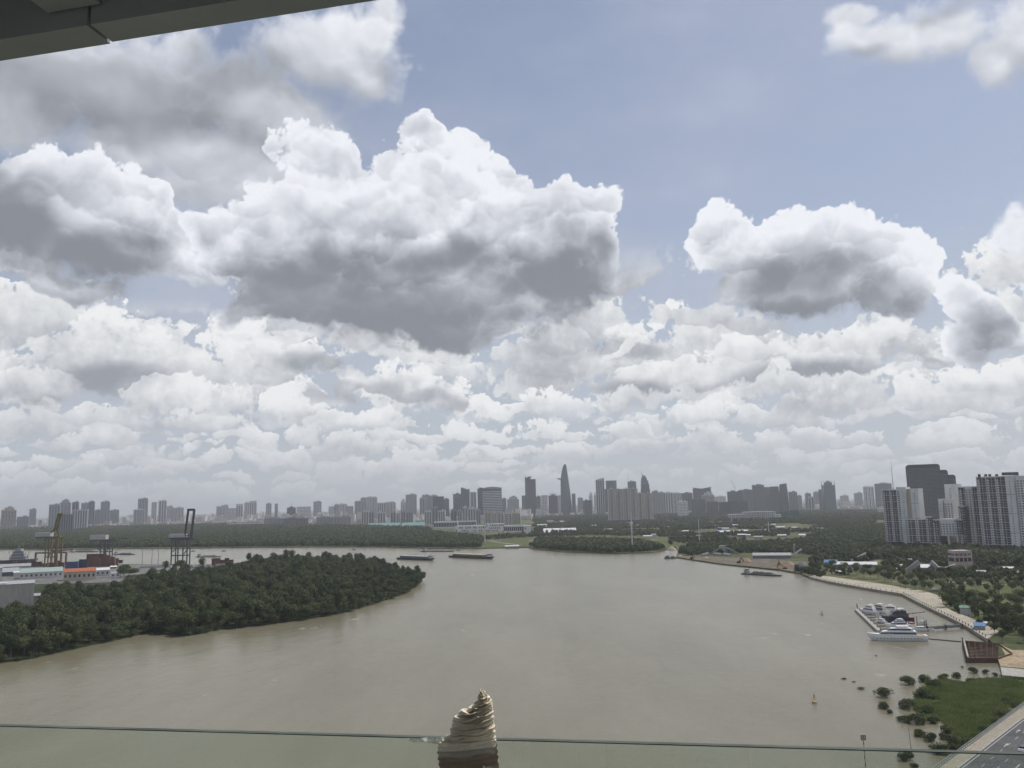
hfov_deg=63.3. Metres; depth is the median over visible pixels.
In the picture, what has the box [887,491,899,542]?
windows
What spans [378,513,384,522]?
windows
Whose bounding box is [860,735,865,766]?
river sign
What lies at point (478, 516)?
apartment block
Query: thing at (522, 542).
grass
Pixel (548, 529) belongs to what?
shed
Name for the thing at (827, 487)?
windows
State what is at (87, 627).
mangrove tree
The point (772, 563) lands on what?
yard
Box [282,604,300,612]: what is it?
mangrove tree
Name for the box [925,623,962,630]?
gangway
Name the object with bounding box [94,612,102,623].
mangrove tree
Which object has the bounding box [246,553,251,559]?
tall tree
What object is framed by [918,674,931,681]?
bush
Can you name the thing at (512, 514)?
windows
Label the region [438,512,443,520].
windows
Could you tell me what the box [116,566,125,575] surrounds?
tall tree
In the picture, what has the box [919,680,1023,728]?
marsh
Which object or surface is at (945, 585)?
park tree
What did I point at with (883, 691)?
bush
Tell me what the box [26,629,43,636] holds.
mangrove tree
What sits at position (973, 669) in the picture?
bush
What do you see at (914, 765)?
bush
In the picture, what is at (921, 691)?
bush
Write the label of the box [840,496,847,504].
windows
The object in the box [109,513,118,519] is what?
windows
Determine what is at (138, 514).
windows
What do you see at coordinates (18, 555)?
ship
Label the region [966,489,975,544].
windows
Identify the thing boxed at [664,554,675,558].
work boat
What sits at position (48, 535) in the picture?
port crane
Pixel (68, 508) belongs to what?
windows
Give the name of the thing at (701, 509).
windows
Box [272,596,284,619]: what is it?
mangrove tree
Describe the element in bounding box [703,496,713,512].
windows
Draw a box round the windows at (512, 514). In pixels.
[512,514,519,523]
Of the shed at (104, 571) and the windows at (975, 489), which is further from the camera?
the windows at (975, 489)
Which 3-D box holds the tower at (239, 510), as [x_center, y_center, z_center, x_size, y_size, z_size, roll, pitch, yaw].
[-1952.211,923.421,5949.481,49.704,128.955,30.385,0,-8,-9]
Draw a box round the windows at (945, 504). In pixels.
[945,504,952,517]
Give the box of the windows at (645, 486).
[641,485,648,492]
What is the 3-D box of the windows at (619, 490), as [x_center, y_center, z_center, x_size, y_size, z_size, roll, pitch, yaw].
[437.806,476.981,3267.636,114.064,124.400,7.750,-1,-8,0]
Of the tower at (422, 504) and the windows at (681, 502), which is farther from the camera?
the tower at (422, 504)
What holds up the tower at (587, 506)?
on the terrain at (1013, 640)
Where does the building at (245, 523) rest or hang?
on the terrain at (1013, 640)
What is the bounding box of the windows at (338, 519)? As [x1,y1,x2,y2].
[334,517,349,524]
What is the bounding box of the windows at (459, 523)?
[458,522,475,524]
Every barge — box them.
[70,549,98,551]
[113,552,134,554]
[196,554,220,556]
[397,555,434,559]
[420,548,452,551]
[448,552,493,558]
[741,567,781,575]
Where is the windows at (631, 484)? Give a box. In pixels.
[627,482,635,488]
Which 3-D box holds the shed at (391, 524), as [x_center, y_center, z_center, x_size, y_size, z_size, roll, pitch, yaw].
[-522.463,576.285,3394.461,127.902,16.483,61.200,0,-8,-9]
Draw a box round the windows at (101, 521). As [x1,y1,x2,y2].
[100,502,109,523]
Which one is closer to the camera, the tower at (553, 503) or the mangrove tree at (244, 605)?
the mangrove tree at (244, 605)
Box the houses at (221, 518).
[0,500,881,527]
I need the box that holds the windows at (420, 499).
[420,499,423,515]
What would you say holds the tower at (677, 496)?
on the terrain at (1013, 640)
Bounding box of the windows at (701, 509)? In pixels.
[691,500,705,515]
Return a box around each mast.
[483,509,484,541]
[630,511,632,544]
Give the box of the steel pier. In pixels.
[962,638,1012,662]
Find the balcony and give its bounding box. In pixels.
[0,0,374,60]
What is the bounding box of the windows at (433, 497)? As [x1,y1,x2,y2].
[433,497,443,510]
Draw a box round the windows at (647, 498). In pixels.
[638,493,652,518]
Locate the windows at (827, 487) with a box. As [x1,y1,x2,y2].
[821,485,836,509]
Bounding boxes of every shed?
[0,563,30,567]
[0,566,2,580]
[2,567,19,575]
[13,571,19,576]
[20,567,62,578]
[63,567,95,580]
[96,567,109,575]
[111,572,119,577]
[368,522,399,525]
[402,522,424,526]
[505,545,518,547]
[543,528,575,532]
[752,553,790,558]
[832,562,876,567]
[906,560,938,571]
[959,605,970,614]
[973,622,985,629]
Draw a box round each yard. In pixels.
[2,565,213,583]
[676,555,803,572]
[998,646,1023,667]
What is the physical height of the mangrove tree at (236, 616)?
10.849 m
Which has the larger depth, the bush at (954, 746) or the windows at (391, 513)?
the windows at (391, 513)
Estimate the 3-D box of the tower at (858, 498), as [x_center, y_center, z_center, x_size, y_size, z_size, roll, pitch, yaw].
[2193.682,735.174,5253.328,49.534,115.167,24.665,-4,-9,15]
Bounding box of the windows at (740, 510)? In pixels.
[731,502,747,513]
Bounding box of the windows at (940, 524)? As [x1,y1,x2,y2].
[940,524,953,533]
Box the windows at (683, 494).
[683,494,691,510]
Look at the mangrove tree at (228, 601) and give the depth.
611.82 m
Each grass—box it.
[482,539,528,546]
[651,540,696,544]
[982,580,1023,607]
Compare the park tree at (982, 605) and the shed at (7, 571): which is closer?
the park tree at (982, 605)
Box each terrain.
[0,500,1023,678]
[0,563,422,662]
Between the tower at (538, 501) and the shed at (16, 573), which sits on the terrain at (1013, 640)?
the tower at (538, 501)
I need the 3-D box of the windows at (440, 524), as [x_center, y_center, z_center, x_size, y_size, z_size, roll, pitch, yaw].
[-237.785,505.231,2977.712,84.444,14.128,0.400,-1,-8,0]
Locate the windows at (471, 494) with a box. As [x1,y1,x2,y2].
[470,493,475,507]
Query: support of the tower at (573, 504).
on the terrain at (1013, 640)
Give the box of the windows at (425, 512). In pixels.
[424,512,430,523]
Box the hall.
[0,580,34,610]
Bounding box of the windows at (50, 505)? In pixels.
[49,505,60,526]
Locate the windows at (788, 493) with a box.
[788,493,797,508]
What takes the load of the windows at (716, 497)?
in the tower at (720, 498)
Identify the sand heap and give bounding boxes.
[793,561,809,567]
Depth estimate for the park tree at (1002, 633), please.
441.56 m
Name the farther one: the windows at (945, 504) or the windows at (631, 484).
the windows at (631, 484)
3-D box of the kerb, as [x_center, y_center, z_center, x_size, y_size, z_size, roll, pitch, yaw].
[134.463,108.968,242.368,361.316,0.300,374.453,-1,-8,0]
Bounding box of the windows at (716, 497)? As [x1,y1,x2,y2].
[716,497,725,501]
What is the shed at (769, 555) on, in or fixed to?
on the yard at (772, 563)
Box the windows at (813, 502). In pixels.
[809,497,814,510]
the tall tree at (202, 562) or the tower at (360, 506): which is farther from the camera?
the tower at (360, 506)
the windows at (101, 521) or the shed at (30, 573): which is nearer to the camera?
the shed at (30, 573)
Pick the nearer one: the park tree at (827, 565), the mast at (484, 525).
the park tree at (827, 565)
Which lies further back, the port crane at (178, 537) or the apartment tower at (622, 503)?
the apartment tower at (622, 503)
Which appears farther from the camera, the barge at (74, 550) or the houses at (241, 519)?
the houses at (241, 519)
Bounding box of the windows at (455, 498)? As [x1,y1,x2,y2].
[455,498,459,510]
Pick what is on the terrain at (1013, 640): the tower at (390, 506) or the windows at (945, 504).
the tower at (390, 506)
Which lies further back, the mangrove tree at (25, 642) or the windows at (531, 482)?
the windows at (531, 482)
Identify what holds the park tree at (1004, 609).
on the terrain at (1013, 640)
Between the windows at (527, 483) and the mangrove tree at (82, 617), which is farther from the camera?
the windows at (527, 483)
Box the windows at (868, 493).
[863,487,874,508]
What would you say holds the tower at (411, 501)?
on the terrain at (1013, 640)
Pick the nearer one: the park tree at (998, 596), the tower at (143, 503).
the park tree at (998, 596)
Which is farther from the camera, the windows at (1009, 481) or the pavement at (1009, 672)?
the windows at (1009, 481)
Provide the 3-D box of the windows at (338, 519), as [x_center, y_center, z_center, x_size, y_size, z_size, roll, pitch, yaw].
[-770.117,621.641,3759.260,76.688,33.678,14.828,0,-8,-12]
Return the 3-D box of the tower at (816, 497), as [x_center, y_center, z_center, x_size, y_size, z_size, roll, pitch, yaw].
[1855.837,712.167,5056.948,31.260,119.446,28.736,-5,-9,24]
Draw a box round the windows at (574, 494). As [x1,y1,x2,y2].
[572,494,575,514]
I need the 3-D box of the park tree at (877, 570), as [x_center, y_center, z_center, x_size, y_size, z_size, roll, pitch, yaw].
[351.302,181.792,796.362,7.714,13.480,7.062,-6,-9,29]
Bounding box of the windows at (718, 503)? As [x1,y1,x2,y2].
[718,503,730,514]
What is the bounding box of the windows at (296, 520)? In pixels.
[284,519,307,523]
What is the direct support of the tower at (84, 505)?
on the terrain at (1013, 640)
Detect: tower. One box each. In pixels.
[0,506,16,529]
[16,515,28,527]
[29,508,35,524]
[48,502,60,526]
[58,514,73,530]
[60,499,70,513]
[72,501,78,512]
[72,509,88,528]
[81,502,87,508]
[88,500,94,524]
[94,509,99,524]
[100,500,109,524]
[109,509,118,522]
[133,508,144,524]
[138,497,147,521]
[151,502,156,520]
[158,500,166,521]
[167,505,172,520]
[172,507,183,521]
[216,506,220,515]
[221,504,227,514]
[227,508,235,519]
[236,504,243,518]
[244,502,248,518]
[249,501,256,514]
[266,502,271,514]
[275,503,277,517]
[287,506,295,515]
[296,506,310,517]
[313,501,321,516]
[328,506,333,514]
[334,504,338,511]
[339,503,346,514]
[347,506,352,514]
[355,500,365,517]
[366,496,376,513]
[377,502,385,511]
[386,501,395,516]
[401,499,405,510]
[406,493,416,516]
[420,497,424,515]
[422,494,429,510]
[429,494,437,510]
[433,496,443,510]
[444,498,448,516]
[453,493,460,508]
[454,497,460,510]
[461,487,469,509]
[470,492,476,509]
[502,497,506,512]
[507,496,518,511]
[522,495,525,508]
[525,476,535,514]
[536,495,540,508]
[541,495,547,512]
[548,494,557,513]
[557,464,571,514]
[558,495,560,511]
[572,493,575,514]
[577,497,582,510]
[583,498,591,514]
[589,492,592,509]
[594,492,596,509]
[596,478,604,513]
[605,489,606,511]
[606,480,616,511]
[606,487,641,521]
[627,481,635,488]
[638,492,653,519]
[641,474,649,492]
[652,490,657,513]
[657,491,665,513]
[665,491,673,512]
[673,492,681,512]
[677,500,687,515]
[682,492,692,510]
[691,499,705,515]
[693,487,710,498]
[702,491,714,512]
[706,501,718,514]
[715,496,725,505]
[718,502,731,514]
[727,490,742,512]
[731,501,747,513]
[738,489,752,511]
[752,484,765,511]
[764,487,770,510]
[770,486,779,511]
[779,483,789,510]
[788,491,797,509]
[797,494,801,509]
[805,493,810,508]
[808,496,814,510]
[813,491,818,503]
[818,489,822,509]
[821,480,836,509]
[840,494,848,506]
[854,492,862,505]
[863,486,874,509]
[874,482,891,508]
[905,464,955,518]
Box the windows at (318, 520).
[317,518,332,523]
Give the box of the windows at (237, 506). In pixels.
[236,506,241,518]
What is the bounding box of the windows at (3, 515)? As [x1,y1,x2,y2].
[0,511,16,528]
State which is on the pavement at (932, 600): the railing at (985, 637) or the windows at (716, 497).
the railing at (985, 637)
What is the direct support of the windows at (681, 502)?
in the tower at (682, 507)
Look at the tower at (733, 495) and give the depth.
4653.91 m
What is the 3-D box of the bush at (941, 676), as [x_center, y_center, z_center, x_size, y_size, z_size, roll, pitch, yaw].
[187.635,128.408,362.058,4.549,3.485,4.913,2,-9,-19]
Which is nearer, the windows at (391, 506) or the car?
the car
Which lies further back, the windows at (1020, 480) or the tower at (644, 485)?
the tower at (644, 485)
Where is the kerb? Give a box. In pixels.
[957,717,1023,767]
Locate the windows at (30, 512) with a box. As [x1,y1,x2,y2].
[29,512,35,523]
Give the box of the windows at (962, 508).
[962,508,966,542]
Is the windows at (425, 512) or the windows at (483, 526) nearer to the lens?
the windows at (483, 526)
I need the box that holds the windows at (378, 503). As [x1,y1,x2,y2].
[377,503,384,511]
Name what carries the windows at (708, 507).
in the tower at (712, 507)
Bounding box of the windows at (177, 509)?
[172,508,182,520]
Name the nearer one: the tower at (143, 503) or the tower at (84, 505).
the tower at (84, 505)
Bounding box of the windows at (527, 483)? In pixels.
[525,478,530,508]
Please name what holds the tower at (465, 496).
on the terrain at (1013, 640)
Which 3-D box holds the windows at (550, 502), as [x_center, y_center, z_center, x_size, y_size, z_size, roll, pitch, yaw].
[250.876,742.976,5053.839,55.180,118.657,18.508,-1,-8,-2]
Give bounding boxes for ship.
[0,548,37,563]
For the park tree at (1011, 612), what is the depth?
478.04 m
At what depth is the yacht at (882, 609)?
566.10 m
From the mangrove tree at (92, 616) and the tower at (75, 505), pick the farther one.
the tower at (75, 505)
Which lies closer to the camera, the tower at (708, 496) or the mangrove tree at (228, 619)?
the mangrove tree at (228, 619)
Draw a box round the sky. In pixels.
[0,0,1023,518]
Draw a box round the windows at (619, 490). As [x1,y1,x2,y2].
[608,489,637,519]
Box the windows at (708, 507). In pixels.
[706,502,718,514]
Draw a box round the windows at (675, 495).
[673,494,681,511]
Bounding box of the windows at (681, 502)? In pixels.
[677,502,687,514]
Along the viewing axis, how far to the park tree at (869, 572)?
797.22 m
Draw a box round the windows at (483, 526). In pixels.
[456,526,485,531]
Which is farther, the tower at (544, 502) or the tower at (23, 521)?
the tower at (544, 502)
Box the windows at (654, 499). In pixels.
[652,492,657,512]
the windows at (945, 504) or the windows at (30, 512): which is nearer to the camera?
the windows at (945, 504)
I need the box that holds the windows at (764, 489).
[764,489,770,510]
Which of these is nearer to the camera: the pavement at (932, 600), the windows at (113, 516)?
the pavement at (932, 600)
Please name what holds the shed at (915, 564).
on the terrain at (1013, 640)
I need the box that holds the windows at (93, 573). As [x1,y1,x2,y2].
[64,573,93,577]
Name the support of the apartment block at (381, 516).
on the terrain at (1013, 640)
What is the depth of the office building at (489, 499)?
4656.29 m
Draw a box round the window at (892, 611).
[889,611,907,615]
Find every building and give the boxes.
[227,523,263,524]
[434,521,457,527]
[455,525,485,532]
[458,520,476,525]
[477,487,501,514]
[486,523,503,531]
[504,525,524,531]
[524,525,530,533]
[727,511,780,521]
[780,511,789,515]
[790,510,798,515]
[948,550,972,568]
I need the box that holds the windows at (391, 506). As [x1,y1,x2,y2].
[386,503,395,516]
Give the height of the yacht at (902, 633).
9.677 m
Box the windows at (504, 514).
[504,514,510,523]
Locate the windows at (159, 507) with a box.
[158,501,165,521]
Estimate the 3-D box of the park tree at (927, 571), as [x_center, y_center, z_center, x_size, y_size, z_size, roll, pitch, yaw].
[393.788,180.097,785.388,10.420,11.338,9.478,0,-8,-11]
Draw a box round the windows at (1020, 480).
[1017,480,1023,543]
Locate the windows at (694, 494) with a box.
[693,489,709,498]
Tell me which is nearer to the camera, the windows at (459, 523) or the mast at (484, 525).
the mast at (484, 525)
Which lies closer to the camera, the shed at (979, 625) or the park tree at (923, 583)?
the shed at (979, 625)
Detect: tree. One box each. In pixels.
[0,629,10,653]
[6,614,26,627]
[10,615,25,630]
[11,623,26,649]
[14,637,35,654]
[22,613,30,624]
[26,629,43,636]
[28,612,47,628]
[29,635,42,654]
[33,630,50,650]
[37,606,51,615]
[45,607,63,614]
[45,626,67,643]
[47,612,58,626]
[48,631,72,647]
[57,613,69,625]
[63,617,80,646]
[71,614,89,642]
[79,625,96,641]
[83,613,96,638]
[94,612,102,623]
[97,604,114,621]
[97,626,114,639]
[109,607,126,620]
[113,620,132,628]
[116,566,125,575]
[118,564,130,567]
[125,568,137,573]
[131,616,140,628]
[133,607,144,630]
[139,598,151,617]
[142,602,153,628]
[147,614,163,629]
[161,561,169,568]
[162,608,176,623]
[175,601,187,610]
[176,560,185,565]
[178,612,194,632]
[188,609,199,627]
[190,600,204,625]
[199,557,206,565]
[208,599,221,619]
[214,610,219,619]
[219,611,234,618]
[221,596,235,607]
[223,617,233,622]
[227,612,243,627]
[238,599,251,619]
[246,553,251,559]
[254,600,267,618]
[266,605,275,621]
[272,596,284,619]
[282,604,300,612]
[283,603,293,613]
[288,549,295,555]
[298,592,305,605]
[298,607,305,613]
[301,604,313,611]
[306,601,325,611]
[334,590,342,604]
[822,562,831,571]
[835,564,846,571]
[852,564,859,574]
[859,567,866,573]
[862,564,873,568]
[865,569,873,575]
[874,566,881,578]
[880,571,887,577]
[886,567,897,571]
[888,571,894,578]
[899,579,909,587]
[904,573,914,578]
[909,579,920,588]
[916,573,926,579]
[919,580,926,587]
[922,568,932,575]
[925,580,933,588]
[929,573,937,581]
[936,579,947,585]
[938,591,950,606]
[939,583,948,591]
[939,586,960,596]
[950,594,960,602]
[953,577,964,584]
[958,584,966,593]
[962,589,977,597]
[965,578,974,586]
[968,600,977,612]
[972,600,995,619]
[974,591,989,601]
[975,577,983,581]
[983,583,990,593]
[985,603,999,615]
[987,589,999,600]
[987,622,999,632]
[988,571,1000,577]
[990,593,1003,602]
[992,598,1002,605]
[993,582,1004,593]
[995,613,1011,632]
[996,604,1016,614]
[997,630,1005,642]
[1002,592,1017,603]
[1007,581,1017,592]
[1007,594,1023,602]
[1007,609,1017,629]
[1012,602,1023,614]
[1012,612,1023,624]
[1013,589,1023,599]
[1017,626,1023,639]
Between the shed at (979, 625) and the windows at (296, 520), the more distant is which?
the windows at (296, 520)
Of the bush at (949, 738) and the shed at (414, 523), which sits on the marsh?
the bush at (949, 738)
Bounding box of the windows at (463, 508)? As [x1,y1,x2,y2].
[462,508,466,520]
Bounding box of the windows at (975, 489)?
[975,489,982,544]
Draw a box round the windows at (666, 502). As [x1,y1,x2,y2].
[665,493,672,512]
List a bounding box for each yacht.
[859,603,879,614]
[866,625,927,640]
[875,603,889,614]
[876,618,886,623]
[881,606,914,622]
[885,603,899,611]
[885,618,910,627]
[907,621,915,627]
[911,626,929,630]
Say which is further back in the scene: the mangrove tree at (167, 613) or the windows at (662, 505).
the windows at (662, 505)
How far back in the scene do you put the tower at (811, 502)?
4547.81 m
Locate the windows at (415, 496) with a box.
[406,495,416,514]
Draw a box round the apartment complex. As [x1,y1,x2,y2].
[882,472,1023,546]
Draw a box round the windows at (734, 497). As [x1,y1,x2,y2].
[727,492,742,512]
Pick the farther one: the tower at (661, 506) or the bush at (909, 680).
the tower at (661, 506)
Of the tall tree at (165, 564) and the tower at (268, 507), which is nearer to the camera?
the tall tree at (165, 564)
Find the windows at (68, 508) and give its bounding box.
[60,503,70,513]
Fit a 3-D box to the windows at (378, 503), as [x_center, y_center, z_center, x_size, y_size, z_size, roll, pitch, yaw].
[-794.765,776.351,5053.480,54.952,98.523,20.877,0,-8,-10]
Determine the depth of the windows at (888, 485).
4657.57 m
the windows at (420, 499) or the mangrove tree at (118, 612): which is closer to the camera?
the mangrove tree at (118, 612)
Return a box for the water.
[0,547,1001,767]
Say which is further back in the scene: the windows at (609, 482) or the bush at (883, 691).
the windows at (609, 482)
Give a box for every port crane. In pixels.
[35,513,63,566]
[90,535,128,556]
[169,509,194,564]
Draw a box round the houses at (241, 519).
[16,498,875,526]
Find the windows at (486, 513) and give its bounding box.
[483,513,489,524]
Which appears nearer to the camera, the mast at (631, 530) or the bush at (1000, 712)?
the bush at (1000, 712)
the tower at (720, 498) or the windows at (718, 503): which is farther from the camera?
the tower at (720, 498)
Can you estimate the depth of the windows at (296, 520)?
3852.31 m
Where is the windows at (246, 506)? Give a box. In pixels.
[244,503,248,518]
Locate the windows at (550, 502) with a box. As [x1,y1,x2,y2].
[548,496,557,513]
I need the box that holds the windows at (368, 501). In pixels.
[366,498,374,510]
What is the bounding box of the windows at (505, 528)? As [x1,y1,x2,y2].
[504,527,523,530]
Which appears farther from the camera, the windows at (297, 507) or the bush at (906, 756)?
the windows at (297, 507)
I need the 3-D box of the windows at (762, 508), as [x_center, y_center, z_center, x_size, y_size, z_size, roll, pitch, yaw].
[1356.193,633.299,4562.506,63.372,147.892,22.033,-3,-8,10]
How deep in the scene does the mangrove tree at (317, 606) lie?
620.00 m
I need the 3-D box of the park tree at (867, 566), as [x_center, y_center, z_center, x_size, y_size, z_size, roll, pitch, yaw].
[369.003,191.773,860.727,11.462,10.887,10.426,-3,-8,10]
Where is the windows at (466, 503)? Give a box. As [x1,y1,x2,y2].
[461,491,469,509]
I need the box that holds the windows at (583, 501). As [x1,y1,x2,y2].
[583,501,591,512]
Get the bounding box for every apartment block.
[264,515,282,524]
[283,517,307,523]
[316,516,332,523]
[333,515,350,524]
[361,510,368,524]
[369,511,373,522]
[377,511,385,522]
[390,511,395,522]
[396,511,399,522]
[401,510,405,524]
[406,509,412,522]
[424,510,431,525]
[432,506,437,524]
[438,509,444,520]
[451,509,456,520]
[457,508,461,520]
[462,506,467,520]
[468,507,475,520]
[476,509,480,523]
[483,511,490,524]
[491,511,496,523]
[497,511,503,523]
[504,512,511,524]
[512,512,519,524]
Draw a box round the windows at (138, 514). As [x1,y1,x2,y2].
[133,510,144,524]
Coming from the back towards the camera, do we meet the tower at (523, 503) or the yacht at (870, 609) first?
the tower at (523, 503)
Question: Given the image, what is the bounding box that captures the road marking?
[962,720,1023,767]
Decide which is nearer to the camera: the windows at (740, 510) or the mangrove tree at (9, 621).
the mangrove tree at (9, 621)
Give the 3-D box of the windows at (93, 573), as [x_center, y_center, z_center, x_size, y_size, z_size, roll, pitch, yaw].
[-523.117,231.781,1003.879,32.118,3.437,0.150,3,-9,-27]
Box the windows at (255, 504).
[250,503,256,514]
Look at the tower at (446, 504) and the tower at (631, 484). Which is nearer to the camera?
the tower at (446, 504)
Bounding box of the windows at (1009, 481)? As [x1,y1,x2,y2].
[1006,481,1016,543]
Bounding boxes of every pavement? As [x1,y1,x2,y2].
[809,575,998,641]
[938,706,1023,767]
[1001,667,1023,677]
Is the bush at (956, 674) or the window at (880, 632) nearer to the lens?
the bush at (956, 674)
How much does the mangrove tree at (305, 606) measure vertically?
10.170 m
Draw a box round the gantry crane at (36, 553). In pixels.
[34,549,73,562]
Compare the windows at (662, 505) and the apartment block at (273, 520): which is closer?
the apartment block at (273, 520)
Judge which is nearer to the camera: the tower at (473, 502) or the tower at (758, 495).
the tower at (758, 495)
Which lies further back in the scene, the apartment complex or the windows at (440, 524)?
the windows at (440, 524)
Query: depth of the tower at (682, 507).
3855.01 m
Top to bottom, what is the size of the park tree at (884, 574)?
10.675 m
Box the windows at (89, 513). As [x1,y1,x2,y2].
[88,502,94,523]
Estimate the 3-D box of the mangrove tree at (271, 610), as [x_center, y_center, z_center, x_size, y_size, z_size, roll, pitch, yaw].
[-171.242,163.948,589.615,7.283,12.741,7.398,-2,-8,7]
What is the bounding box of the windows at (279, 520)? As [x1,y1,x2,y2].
[264,519,282,524]
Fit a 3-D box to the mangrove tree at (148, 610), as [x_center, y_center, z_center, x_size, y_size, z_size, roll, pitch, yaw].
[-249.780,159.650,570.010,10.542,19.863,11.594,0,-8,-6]
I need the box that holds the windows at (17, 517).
[17,517,28,527]
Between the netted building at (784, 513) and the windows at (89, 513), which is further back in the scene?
the windows at (89, 513)
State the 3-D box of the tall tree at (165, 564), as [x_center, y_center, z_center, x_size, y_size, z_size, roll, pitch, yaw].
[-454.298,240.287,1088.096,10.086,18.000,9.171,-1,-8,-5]
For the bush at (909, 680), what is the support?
in the water
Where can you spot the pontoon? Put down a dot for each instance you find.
(866, 619)
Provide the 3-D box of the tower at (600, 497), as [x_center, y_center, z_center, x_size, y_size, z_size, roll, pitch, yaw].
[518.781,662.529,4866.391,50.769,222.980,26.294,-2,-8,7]
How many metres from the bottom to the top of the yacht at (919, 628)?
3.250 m
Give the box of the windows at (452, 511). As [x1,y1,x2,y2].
[452,511,455,520]
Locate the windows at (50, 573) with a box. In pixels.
[21,573,60,576]
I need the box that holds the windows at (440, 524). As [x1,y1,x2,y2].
[434,523,456,526]
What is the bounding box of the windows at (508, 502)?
[507,501,518,511]
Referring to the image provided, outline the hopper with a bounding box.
[719,545,725,552]
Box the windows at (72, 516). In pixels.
[59,515,73,530]
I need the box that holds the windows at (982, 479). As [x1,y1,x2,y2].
[982,479,1010,545]
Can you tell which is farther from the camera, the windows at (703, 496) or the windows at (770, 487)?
the windows at (770, 487)
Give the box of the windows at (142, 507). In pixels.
[138,499,147,518]
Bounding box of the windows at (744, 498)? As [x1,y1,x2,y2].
[742,492,752,510]
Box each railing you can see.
[0,724,1023,754]
[808,575,988,639]
[932,702,1023,767]
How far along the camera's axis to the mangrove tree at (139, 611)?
557.71 m
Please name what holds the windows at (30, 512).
in the tower at (32, 516)
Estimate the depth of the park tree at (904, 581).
708.69 m
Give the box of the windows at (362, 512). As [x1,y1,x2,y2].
[362,512,367,524]
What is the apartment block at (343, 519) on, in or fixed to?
on the terrain at (1013, 640)
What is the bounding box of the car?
[1018,745,1023,751]
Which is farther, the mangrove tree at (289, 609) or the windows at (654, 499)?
the windows at (654, 499)
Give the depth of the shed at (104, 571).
1060.68 m
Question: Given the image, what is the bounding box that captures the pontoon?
[855,606,887,632]
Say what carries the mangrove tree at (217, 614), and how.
on the terrain at (14, 652)
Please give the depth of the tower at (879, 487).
4657.77 m
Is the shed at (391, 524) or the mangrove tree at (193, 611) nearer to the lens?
the mangrove tree at (193, 611)
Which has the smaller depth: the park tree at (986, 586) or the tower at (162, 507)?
the park tree at (986, 586)
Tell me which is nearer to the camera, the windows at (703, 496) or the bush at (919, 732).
the bush at (919, 732)
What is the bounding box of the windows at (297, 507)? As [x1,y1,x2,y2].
[296,507,310,515]
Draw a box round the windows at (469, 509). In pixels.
[469,509,474,520]
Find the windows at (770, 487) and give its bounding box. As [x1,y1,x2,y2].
[770,487,779,510]
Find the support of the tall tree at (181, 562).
on the terrain at (14, 652)
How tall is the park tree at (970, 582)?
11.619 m
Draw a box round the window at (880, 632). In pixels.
[879,628,916,634]
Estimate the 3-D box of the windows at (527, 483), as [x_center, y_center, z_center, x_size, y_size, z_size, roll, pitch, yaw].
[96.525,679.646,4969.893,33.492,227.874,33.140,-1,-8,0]
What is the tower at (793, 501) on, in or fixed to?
on the terrain at (1013, 640)
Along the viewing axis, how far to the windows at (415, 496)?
4951.91 m
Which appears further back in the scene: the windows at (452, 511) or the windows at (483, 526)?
the windows at (452, 511)
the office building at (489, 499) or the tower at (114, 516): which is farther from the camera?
the tower at (114, 516)
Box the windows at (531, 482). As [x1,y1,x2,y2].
[531,482,535,512]
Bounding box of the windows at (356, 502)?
[355,502,365,517]
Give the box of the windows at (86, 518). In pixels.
[73,510,88,528]
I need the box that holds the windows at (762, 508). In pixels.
[752,485,765,511]
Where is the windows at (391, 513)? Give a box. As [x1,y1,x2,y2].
[391,513,394,522]
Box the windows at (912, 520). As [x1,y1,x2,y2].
[912,520,926,543]
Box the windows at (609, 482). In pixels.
[606,481,616,511]
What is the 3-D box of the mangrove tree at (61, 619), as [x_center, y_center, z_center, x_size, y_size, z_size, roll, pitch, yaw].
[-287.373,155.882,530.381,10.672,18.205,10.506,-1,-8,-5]
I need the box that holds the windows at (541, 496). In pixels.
[541,496,546,512]
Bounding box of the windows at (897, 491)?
[897,491,903,540]
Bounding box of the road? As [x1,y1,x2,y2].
[960,718,1023,767]
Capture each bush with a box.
[872,687,893,696]
[897,698,916,709]
[897,752,913,760]
[898,675,915,684]
[900,715,911,722]
[908,712,927,724]
[909,762,918,767]
[912,687,932,697]
[913,729,925,735]
[917,704,938,713]
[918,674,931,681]
[922,693,938,699]
[922,732,936,740]
[924,679,941,685]
[927,716,938,723]
[928,742,950,754]
[936,675,946,678]
[939,733,948,739]
[940,725,952,732]
[944,735,960,743]
[949,743,962,749]
[951,672,961,677]
[954,737,970,745]
[967,666,978,672]
[977,725,988,730]
[990,718,998,722]
[993,710,1009,716]
[1003,700,1021,706]
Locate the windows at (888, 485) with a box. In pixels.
[874,484,891,508]
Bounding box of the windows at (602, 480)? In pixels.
[596,480,604,513]
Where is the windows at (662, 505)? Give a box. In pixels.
[657,493,665,512]
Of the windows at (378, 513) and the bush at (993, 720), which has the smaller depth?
the bush at (993, 720)

